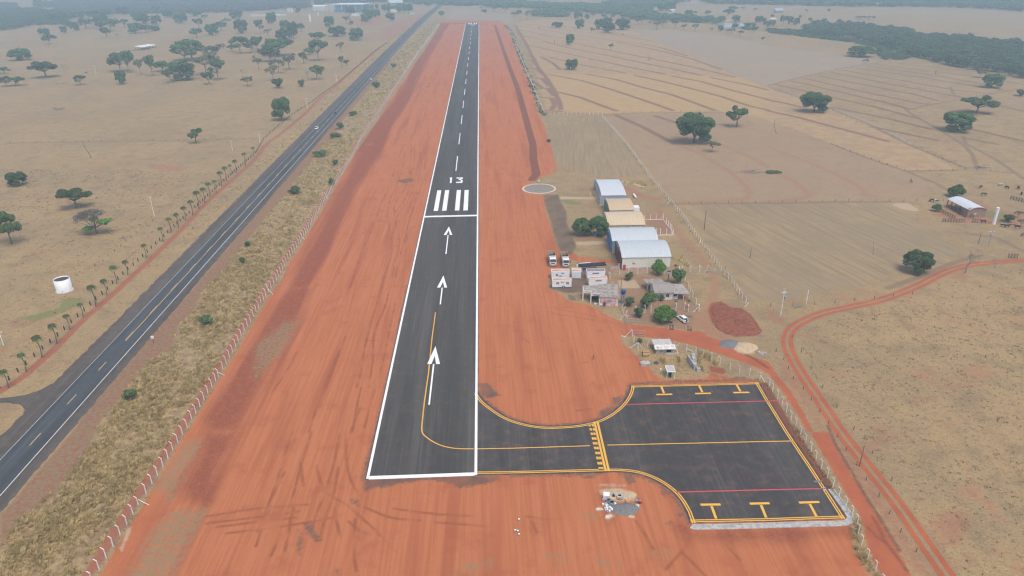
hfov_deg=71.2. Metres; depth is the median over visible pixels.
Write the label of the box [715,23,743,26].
pond
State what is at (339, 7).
factory
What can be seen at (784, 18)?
savanna tree
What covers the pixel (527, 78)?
boundary weeds
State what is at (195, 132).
savanna tree
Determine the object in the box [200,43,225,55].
pale tree
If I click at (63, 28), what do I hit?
dense tree
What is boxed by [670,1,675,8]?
dense tree
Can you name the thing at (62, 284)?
water tank
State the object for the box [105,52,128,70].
savanna tree
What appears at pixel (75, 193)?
savanna tree
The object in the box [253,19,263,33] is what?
savanna tree
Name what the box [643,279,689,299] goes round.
old house
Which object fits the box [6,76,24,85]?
savanna tree
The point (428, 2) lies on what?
dense tree
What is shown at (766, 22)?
dense tree
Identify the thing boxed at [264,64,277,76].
pale tree
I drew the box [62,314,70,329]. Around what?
palm tree
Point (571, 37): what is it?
dense tree
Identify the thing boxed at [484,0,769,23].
creek woods
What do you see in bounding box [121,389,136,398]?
bush
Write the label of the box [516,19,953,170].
terraced field
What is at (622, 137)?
hangar fence
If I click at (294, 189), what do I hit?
bush
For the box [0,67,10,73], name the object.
savanna tree
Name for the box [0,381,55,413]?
side road
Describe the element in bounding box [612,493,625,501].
concrete well
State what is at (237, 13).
dense tree
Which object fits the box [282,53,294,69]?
pale tree
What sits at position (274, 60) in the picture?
pale tree
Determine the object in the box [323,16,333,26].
dense tree
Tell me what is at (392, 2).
pavilion
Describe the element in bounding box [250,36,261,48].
savanna tree
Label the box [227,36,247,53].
savanna tree
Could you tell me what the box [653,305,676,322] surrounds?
mango tree
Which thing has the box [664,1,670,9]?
dense tree
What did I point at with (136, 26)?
dense tree
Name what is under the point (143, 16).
dense tree
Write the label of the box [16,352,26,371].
palm tree
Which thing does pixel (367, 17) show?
dense tree
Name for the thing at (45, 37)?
savanna tree
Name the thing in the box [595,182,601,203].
sliding door
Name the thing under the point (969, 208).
cattle shed
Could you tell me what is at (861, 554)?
corner grass
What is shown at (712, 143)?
pale tree
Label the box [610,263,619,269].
boundary wall
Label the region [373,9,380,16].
dense tree
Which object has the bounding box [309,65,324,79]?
savanna tree
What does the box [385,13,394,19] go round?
dense tree
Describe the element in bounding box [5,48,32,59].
dense tree
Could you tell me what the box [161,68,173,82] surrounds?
savanna tree
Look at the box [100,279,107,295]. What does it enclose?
palm tree
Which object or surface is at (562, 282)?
wheeled cabin
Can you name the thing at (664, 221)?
white pen
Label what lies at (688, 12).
dense tree
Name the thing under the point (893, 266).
power line
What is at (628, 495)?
sand heap
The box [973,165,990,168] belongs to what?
fallen branches
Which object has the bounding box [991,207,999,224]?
tall tank
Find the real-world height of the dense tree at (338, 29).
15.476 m
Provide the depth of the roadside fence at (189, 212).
313.44 m
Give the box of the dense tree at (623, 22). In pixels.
[615,18,630,29]
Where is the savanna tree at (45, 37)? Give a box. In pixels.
[41,34,56,43]
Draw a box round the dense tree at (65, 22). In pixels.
[60,20,69,26]
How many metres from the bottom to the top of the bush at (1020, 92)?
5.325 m
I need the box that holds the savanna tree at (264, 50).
[257,46,280,60]
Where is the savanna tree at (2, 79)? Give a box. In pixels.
[0,76,9,86]
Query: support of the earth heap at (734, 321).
on the ground at (142, 124)
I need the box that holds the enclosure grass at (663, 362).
[648,355,712,378]
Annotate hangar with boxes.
[593,178,625,204]
[602,211,645,227]
[604,198,639,211]
[607,227,657,252]
[615,240,671,269]
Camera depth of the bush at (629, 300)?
224.88 m
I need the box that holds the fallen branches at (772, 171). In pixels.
[766,170,780,173]
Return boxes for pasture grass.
[0,168,222,363]
[801,270,1023,574]
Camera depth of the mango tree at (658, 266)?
246.42 m
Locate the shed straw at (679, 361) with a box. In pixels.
[654,347,680,362]
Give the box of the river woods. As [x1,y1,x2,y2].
[801,19,1023,77]
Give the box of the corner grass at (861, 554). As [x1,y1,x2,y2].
[850,516,885,575]
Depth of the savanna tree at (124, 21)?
1235.21 m
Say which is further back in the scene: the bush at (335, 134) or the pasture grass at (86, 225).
the bush at (335, 134)
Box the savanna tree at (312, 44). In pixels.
[308,38,327,60]
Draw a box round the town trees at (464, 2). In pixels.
[312,0,515,6]
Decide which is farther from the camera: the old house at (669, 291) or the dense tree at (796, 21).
the dense tree at (796, 21)
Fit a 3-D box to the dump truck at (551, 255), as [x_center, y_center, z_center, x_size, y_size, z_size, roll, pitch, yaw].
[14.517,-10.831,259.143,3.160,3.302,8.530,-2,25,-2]
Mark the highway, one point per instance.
(20, 454)
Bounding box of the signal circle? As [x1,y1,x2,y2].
[522,184,555,193]
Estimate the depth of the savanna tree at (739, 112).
458.99 m
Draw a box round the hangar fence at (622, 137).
[602,114,748,306]
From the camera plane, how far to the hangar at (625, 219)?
284.59 m
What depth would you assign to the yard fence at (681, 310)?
222.07 m
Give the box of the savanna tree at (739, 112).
[726,105,747,126]
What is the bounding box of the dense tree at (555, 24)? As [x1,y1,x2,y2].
[551,22,562,26]
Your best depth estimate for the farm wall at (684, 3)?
1665.56 m
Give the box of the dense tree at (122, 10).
[115,6,129,14]
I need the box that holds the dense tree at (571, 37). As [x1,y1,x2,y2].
[566,34,574,44]
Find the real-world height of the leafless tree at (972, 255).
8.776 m
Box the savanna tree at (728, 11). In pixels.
[723,8,734,13]
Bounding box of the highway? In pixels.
[0,3,442,495]
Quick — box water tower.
[621,289,625,303]
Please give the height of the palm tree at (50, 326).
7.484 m
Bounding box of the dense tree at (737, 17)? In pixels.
[732,15,740,21]
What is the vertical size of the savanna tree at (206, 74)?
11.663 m
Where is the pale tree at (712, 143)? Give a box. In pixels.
[706,140,720,150]
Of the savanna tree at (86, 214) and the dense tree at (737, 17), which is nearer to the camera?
the savanna tree at (86, 214)
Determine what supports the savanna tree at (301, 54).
on the ground at (142, 124)
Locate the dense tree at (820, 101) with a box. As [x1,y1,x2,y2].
[799,91,832,111]
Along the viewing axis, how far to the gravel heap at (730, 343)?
202.72 m
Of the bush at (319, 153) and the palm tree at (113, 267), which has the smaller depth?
the palm tree at (113, 267)
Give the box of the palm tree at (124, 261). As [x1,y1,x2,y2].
[122,260,128,274]
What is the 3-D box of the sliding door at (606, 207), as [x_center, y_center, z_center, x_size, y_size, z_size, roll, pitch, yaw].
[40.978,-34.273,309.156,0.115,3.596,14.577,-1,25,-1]
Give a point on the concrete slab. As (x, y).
(644, 363)
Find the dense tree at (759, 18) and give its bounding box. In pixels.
[755,15,762,22]
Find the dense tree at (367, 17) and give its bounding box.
[360,14,371,21]
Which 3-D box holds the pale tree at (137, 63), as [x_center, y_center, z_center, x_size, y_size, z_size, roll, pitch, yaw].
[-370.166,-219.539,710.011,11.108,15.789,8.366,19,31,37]
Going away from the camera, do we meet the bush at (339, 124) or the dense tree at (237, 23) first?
the bush at (339, 124)
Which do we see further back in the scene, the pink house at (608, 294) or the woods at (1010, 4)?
the woods at (1010, 4)
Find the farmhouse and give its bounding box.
[684,0,699,2]
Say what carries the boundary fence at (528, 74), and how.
on the ground at (142, 124)
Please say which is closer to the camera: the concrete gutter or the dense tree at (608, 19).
the concrete gutter
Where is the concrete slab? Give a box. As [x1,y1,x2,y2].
[640,361,649,366]
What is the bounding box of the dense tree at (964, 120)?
[943,111,977,130]
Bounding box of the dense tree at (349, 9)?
[345,7,354,14]
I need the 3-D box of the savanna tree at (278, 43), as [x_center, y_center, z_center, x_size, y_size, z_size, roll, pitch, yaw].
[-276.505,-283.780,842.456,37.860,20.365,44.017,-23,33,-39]
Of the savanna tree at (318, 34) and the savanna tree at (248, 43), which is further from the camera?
the savanna tree at (318, 34)
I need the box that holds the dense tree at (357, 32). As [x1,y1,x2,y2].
[348,27,362,39]
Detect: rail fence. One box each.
[938,208,955,217]
[942,218,965,222]
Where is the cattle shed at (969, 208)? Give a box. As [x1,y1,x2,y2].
[946,196,987,217]
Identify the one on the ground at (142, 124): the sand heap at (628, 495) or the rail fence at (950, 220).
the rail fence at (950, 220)
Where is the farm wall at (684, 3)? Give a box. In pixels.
[679,2,690,4]
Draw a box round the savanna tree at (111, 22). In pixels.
[102,18,119,30]
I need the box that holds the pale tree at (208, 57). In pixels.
[190,51,219,72]
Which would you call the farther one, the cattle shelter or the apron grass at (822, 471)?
the cattle shelter
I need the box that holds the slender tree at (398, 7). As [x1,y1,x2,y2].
[396,4,401,11]
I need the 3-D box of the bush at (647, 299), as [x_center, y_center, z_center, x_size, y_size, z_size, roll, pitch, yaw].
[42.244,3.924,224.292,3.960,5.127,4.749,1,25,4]
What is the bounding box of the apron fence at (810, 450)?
[675,341,884,575]
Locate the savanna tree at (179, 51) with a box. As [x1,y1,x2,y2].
[169,48,196,60]
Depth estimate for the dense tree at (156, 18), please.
1299.81 m
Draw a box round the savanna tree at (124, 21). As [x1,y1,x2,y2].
[119,19,127,27]
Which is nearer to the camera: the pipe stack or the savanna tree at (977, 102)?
the pipe stack
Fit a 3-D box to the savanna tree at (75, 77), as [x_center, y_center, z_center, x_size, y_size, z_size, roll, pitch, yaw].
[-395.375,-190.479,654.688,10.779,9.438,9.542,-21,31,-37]
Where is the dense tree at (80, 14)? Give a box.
[69,11,85,18]
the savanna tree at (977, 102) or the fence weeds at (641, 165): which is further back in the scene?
the savanna tree at (977, 102)
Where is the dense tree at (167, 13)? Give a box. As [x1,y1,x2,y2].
[161,10,173,17]
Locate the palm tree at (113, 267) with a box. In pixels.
[108,265,117,283]
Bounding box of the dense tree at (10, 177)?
[4,171,26,185]
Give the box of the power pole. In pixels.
[780,289,786,315]
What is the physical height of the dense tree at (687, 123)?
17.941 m
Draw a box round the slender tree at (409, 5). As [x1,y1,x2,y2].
[407,3,412,10]
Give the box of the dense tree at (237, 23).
[233,19,247,32]
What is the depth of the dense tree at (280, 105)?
492.32 m
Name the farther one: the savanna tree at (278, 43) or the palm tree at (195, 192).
the savanna tree at (278, 43)
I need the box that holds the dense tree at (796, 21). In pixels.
[793,17,799,24]
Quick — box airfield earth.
[100,20,869,575]
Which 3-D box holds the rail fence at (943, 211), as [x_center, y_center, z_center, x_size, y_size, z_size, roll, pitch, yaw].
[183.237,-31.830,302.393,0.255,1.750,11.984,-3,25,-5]
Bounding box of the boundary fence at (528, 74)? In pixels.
[507,27,544,112]
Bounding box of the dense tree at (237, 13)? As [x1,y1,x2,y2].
[229,10,242,18]
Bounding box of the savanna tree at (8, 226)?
[0,211,21,243]
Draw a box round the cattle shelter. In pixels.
[134,44,155,49]
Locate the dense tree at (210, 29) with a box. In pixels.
[204,23,219,34]
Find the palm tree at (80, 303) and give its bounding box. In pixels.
[77,302,83,316]
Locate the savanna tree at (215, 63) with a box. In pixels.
[207,58,224,79]
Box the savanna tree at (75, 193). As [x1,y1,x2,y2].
[55,188,92,208]
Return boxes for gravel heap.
[611,503,638,515]
[719,339,737,348]
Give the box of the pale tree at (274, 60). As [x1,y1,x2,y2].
[268,58,284,73]
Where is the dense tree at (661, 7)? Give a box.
[657,4,665,9]
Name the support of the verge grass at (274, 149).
on the ground at (142, 124)
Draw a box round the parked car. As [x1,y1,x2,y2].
[676,315,687,322]
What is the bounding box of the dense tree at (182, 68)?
[167,60,194,79]
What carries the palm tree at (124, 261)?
on the ground at (142, 124)
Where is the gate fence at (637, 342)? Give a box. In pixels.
[626,329,668,349]
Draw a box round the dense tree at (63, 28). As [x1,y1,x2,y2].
[59,25,66,32]
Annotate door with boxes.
[572,272,580,277]
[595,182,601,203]
[604,200,609,211]
[607,229,611,252]
[615,242,621,268]
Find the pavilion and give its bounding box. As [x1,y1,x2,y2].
[387,0,403,5]
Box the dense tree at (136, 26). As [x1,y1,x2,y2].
[126,23,142,32]
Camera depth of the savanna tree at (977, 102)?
488.56 m
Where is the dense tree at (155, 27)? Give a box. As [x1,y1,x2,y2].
[146,25,159,30]
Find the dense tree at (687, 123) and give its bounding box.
[675,112,715,142]
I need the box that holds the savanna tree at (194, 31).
[188,28,201,37]
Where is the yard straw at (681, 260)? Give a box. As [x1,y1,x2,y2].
[671,255,689,265]
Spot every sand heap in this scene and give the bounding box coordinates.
[601,489,636,499]
[734,342,757,352]
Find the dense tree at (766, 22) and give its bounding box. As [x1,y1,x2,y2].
[763,20,770,25]
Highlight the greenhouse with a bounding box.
[250,14,286,15]
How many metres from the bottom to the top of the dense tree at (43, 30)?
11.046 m
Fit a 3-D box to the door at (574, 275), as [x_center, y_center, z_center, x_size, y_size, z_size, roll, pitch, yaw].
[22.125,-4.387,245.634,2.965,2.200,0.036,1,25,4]
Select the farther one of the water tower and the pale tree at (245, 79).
the pale tree at (245, 79)
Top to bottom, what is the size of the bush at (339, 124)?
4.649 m
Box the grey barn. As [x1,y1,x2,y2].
[774,8,783,12]
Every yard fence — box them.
[605,267,663,278]
[642,304,699,313]
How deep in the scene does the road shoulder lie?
219.91 m
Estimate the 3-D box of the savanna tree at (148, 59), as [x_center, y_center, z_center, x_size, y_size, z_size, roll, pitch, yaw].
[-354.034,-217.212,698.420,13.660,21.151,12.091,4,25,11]
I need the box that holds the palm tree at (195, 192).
[193,190,199,207]
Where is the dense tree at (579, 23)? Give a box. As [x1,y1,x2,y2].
[575,19,584,28]
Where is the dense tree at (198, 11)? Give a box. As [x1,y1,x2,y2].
[193,9,200,15]
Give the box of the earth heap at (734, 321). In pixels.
[711,303,760,335]
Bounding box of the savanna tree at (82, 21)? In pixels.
[77,19,91,28]
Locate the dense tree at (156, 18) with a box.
[149,15,161,23]
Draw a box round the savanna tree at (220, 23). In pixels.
[215,21,225,30]
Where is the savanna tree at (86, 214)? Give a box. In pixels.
[72,209,112,233]
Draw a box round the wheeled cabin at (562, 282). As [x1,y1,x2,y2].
[549,277,571,287]
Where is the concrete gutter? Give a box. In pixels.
[690,489,853,529]
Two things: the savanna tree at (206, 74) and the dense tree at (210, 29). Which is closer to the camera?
the savanna tree at (206, 74)
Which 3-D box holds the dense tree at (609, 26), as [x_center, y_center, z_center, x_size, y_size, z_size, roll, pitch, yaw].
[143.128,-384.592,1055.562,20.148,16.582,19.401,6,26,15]
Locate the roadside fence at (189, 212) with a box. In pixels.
[0,43,385,387]
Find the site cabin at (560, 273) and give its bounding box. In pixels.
[551,269,569,277]
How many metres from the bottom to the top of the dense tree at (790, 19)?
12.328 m
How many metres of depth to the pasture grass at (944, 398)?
183.75 m
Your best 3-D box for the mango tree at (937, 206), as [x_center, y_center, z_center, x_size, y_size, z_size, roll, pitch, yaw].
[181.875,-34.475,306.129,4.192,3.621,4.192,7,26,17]
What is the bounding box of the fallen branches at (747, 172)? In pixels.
[731,168,765,173]
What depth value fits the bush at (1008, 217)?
292.48 m
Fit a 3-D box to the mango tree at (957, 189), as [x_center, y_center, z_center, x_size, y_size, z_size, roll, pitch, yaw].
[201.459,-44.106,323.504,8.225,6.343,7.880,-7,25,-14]
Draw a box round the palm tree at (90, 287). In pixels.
[86,284,96,306]
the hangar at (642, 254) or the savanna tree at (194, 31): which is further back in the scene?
the savanna tree at (194, 31)
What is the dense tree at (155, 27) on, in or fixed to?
on the ground at (142, 124)
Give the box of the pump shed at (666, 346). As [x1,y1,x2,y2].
[651,339,678,353]
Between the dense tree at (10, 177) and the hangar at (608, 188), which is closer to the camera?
the hangar at (608, 188)
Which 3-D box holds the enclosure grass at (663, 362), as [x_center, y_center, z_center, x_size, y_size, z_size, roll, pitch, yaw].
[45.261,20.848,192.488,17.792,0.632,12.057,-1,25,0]
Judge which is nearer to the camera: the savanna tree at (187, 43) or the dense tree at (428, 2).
the savanna tree at (187, 43)
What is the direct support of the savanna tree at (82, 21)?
on the ground at (142, 124)
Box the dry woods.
[54,0,311,13]
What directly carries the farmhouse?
on the ground at (142, 124)
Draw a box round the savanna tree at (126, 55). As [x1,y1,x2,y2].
[118,50,133,72]
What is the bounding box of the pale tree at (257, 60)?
[252,55,261,68]
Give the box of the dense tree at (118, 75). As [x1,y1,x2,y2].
[114,70,125,83]
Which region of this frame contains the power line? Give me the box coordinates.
[789,230,1017,290]
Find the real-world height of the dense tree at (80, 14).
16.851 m
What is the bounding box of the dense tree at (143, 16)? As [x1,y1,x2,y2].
[134,12,149,23]
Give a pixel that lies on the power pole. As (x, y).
(784, 297)
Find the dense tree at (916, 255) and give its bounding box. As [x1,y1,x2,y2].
[902,249,935,274]
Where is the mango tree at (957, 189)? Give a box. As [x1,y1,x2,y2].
[947,184,966,195]
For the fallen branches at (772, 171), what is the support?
on the ground at (142, 124)
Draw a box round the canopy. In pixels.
[665,365,675,378]
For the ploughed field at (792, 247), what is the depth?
282.13 m
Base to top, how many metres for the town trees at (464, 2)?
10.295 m
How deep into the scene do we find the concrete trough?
192.49 m
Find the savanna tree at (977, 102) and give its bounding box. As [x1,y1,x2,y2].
[960,95,1000,113]
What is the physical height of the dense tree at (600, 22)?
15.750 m
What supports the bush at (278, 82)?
on the ground at (142, 124)
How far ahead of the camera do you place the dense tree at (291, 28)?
1029.18 m
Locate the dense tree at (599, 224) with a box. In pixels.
[590,215,608,235]
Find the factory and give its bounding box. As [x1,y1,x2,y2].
[333,3,369,11]
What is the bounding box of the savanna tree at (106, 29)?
[99,27,110,36]
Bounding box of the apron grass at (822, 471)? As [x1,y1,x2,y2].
[766,386,870,571]
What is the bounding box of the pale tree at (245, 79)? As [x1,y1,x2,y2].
[240,76,251,85]
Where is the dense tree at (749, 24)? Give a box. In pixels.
[744,23,755,25]
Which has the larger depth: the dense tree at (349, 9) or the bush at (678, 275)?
the dense tree at (349, 9)
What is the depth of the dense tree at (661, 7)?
1495.02 m
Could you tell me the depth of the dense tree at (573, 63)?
707.16 m
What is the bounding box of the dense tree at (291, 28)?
[286,21,297,37]
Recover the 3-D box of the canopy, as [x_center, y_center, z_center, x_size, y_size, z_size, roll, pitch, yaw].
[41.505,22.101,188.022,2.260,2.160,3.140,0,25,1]
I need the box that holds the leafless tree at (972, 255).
[965,249,980,272]
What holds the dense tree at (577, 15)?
on the ground at (142, 124)
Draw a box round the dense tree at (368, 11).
[362,9,372,15]
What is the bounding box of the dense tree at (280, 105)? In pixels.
[271,96,289,119]
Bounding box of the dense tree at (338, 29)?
[328,25,345,35]
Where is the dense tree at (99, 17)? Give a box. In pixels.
[92,14,107,27]
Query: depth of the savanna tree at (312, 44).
789.82 m
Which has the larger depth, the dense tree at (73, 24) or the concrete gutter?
the dense tree at (73, 24)
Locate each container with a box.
[572,268,580,278]
[586,268,604,278]
[588,276,606,285]
[603,492,609,500]
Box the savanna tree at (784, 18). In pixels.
[780,15,788,22]
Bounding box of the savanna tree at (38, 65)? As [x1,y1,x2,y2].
[26,61,57,77]
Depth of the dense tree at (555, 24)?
1149.33 m
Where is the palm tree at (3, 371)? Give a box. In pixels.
[0,369,8,387]
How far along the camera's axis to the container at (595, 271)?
245.37 m
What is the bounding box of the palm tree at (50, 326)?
[47,323,57,343]
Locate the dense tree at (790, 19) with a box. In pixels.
[787,16,793,23]
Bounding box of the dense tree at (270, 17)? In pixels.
[265,12,275,23]
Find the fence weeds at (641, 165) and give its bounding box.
[625,144,741,301]
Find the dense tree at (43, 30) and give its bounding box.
[37,28,49,33]
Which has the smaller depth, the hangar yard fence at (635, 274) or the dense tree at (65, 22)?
the hangar yard fence at (635, 274)
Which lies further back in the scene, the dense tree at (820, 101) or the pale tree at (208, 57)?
the pale tree at (208, 57)
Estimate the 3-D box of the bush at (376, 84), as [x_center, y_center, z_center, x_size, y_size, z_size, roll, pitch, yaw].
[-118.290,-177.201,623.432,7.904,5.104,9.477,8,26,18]
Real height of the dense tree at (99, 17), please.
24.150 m
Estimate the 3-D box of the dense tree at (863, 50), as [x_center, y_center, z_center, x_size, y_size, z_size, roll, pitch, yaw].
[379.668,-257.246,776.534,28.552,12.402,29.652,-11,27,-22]
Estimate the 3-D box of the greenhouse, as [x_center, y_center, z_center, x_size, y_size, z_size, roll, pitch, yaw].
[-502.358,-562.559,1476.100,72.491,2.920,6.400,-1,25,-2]
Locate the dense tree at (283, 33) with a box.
[275,29,288,39]
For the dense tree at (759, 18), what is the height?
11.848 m
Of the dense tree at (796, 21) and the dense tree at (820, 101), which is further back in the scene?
the dense tree at (796, 21)
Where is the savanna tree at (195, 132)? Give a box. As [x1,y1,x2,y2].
[187,128,201,142]
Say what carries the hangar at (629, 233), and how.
on the ground at (142, 124)
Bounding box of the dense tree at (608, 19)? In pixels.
[604,17,612,22]
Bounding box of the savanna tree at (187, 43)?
[169,39,204,58]
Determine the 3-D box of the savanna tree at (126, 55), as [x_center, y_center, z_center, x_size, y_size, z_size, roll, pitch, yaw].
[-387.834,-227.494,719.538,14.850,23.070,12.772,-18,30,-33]
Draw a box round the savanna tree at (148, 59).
[142,55,157,75]
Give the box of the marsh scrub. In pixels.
[739,26,911,59]
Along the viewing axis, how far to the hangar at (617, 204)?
304.34 m
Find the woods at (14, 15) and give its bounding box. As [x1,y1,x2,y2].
[0,0,72,29]
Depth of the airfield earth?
173.48 m
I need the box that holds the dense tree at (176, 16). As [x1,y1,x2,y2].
[172,13,187,22]
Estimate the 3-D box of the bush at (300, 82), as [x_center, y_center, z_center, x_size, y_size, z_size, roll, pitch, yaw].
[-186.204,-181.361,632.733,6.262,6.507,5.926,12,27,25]
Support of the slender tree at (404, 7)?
on the ground at (142, 124)
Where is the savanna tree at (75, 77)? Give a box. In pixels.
[72,75,85,84]
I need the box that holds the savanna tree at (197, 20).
[192,18,202,27]
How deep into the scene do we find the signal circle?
343.48 m
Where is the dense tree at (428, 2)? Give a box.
[423,0,432,4]
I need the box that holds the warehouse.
[312,5,328,10]
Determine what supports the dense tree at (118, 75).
on the ground at (142, 124)
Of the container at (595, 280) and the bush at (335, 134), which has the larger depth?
the bush at (335, 134)
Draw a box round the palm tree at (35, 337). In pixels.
[31,335,43,357]
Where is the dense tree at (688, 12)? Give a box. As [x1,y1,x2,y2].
[684,10,692,14]
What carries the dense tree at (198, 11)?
on the ground at (142, 124)
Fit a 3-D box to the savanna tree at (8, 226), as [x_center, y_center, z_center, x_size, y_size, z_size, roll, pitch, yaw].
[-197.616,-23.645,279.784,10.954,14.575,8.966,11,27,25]
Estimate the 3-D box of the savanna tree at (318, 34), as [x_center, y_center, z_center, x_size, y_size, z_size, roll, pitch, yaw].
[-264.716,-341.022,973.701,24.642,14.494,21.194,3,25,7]
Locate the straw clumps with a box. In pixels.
[695,348,719,370]
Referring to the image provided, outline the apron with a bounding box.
[474,382,846,522]
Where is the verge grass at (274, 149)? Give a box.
[148,28,406,266]
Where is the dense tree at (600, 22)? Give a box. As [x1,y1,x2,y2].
[594,19,605,28]
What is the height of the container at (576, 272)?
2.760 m
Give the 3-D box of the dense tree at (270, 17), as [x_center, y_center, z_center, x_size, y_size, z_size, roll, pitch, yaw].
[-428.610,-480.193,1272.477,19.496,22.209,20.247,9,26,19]
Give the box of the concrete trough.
[687,353,700,371]
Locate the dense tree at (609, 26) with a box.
[602,22,614,32]
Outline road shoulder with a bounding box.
[0,3,442,511]
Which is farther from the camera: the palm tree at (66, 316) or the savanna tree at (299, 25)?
the savanna tree at (299, 25)
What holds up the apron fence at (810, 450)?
on the ground at (142, 124)
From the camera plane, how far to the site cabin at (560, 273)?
245.69 m
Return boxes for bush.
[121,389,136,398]
[197,314,213,323]
[271,78,282,87]
[288,185,299,193]
[297,79,304,85]
[311,149,326,156]
[329,133,340,136]
[336,122,343,127]
[371,82,380,86]
[625,272,633,279]
[625,296,634,305]
[634,307,642,316]
[640,292,652,307]
[650,291,657,300]
[671,268,686,283]
[1003,214,1014,221]
[1017,89,1023,95]
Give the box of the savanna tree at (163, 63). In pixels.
[152,60,168,69]
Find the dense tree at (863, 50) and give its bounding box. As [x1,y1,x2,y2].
[846,45,875,56]
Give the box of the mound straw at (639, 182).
[620,179,646,189]
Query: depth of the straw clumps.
194.90 m
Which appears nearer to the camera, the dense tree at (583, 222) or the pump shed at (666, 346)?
the pump shed at (666, 346)
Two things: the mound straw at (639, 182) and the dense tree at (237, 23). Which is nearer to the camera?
the mound straw at (639, 182)
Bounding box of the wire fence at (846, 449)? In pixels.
[776,348,917,551]
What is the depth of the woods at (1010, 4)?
1542.17 m
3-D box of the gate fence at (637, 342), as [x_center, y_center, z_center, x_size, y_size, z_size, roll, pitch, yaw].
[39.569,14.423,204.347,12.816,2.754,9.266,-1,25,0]
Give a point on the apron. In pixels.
(719, 452)
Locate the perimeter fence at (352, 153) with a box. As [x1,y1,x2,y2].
[86,25,438,575]
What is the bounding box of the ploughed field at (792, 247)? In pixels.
[546,116,956,302]
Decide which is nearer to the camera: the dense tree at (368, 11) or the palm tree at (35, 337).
the palm tree at (35, 337)
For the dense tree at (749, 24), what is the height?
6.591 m
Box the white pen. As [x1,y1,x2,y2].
[644,214,673,234]
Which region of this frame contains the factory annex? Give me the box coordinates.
[329,5,334,11]
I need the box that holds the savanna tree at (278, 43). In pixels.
[261,38,294,55]
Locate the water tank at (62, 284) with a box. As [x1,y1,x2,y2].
[53,276,73,293]
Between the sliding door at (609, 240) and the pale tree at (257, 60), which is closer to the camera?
the sliding door at (609, 240)
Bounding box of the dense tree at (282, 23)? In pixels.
[279,20,287,29]
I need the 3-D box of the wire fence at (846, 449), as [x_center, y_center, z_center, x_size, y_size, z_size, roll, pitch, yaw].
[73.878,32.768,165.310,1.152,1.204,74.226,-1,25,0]
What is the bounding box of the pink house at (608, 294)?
[582,284,618,305]
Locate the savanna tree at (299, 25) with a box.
[297,23,304,28]
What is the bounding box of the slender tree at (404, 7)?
[402,3,407,11]
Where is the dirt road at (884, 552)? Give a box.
[631,259,1023,575]
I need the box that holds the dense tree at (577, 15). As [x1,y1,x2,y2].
[573,12,582,17]
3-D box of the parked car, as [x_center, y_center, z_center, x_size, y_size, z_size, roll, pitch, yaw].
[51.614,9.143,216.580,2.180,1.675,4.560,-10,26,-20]
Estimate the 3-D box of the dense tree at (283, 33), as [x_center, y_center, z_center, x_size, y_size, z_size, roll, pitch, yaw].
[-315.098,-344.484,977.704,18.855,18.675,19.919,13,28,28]
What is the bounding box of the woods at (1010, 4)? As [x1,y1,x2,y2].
[705,0,1023,10]
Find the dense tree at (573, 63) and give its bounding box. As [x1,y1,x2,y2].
[565,59,577,69]
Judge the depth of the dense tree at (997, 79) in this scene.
583.87 m
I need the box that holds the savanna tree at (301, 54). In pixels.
[298,52,306,63]
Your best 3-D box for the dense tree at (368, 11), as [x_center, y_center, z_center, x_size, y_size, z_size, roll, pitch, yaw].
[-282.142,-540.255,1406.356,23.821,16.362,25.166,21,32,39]
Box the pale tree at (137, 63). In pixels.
[133,59,142,74]
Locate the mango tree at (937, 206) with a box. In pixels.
[931,204,941,209]
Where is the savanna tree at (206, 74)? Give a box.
[200,71,213,84]
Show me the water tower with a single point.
(623, 291)
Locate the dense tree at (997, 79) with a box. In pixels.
[982,73,1005,87]
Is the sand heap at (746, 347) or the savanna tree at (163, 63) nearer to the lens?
the sand heap at (746, 347)
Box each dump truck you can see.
[547,250,557,265]
[560,251,570,266]
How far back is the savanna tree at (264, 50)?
787.47 m
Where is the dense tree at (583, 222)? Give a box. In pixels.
[571,217,590,235]
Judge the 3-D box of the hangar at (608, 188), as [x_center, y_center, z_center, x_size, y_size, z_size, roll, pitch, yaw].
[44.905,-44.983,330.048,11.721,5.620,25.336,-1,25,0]
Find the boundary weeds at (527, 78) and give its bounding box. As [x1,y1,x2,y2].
[504,25,546,115]
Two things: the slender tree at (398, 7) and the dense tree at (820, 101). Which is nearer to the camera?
the dense tree at (820, 101)
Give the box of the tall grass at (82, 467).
[0,23,437,575]
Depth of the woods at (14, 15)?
1472.26 m
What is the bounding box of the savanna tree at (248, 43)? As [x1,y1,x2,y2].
[242,40,258,52]
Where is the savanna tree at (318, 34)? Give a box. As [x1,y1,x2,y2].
[308,32,325,39]
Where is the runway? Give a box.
[365,22,478,479]
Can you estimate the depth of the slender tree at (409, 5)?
1545.93 m
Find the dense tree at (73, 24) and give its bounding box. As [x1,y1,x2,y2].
[69,22,79,29]
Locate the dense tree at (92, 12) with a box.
[84,9,110,16]
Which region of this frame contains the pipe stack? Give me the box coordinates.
[578,262,606,266]
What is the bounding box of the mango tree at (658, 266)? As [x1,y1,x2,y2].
[651,258,666,274]
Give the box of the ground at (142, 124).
[0,0,1023,575]

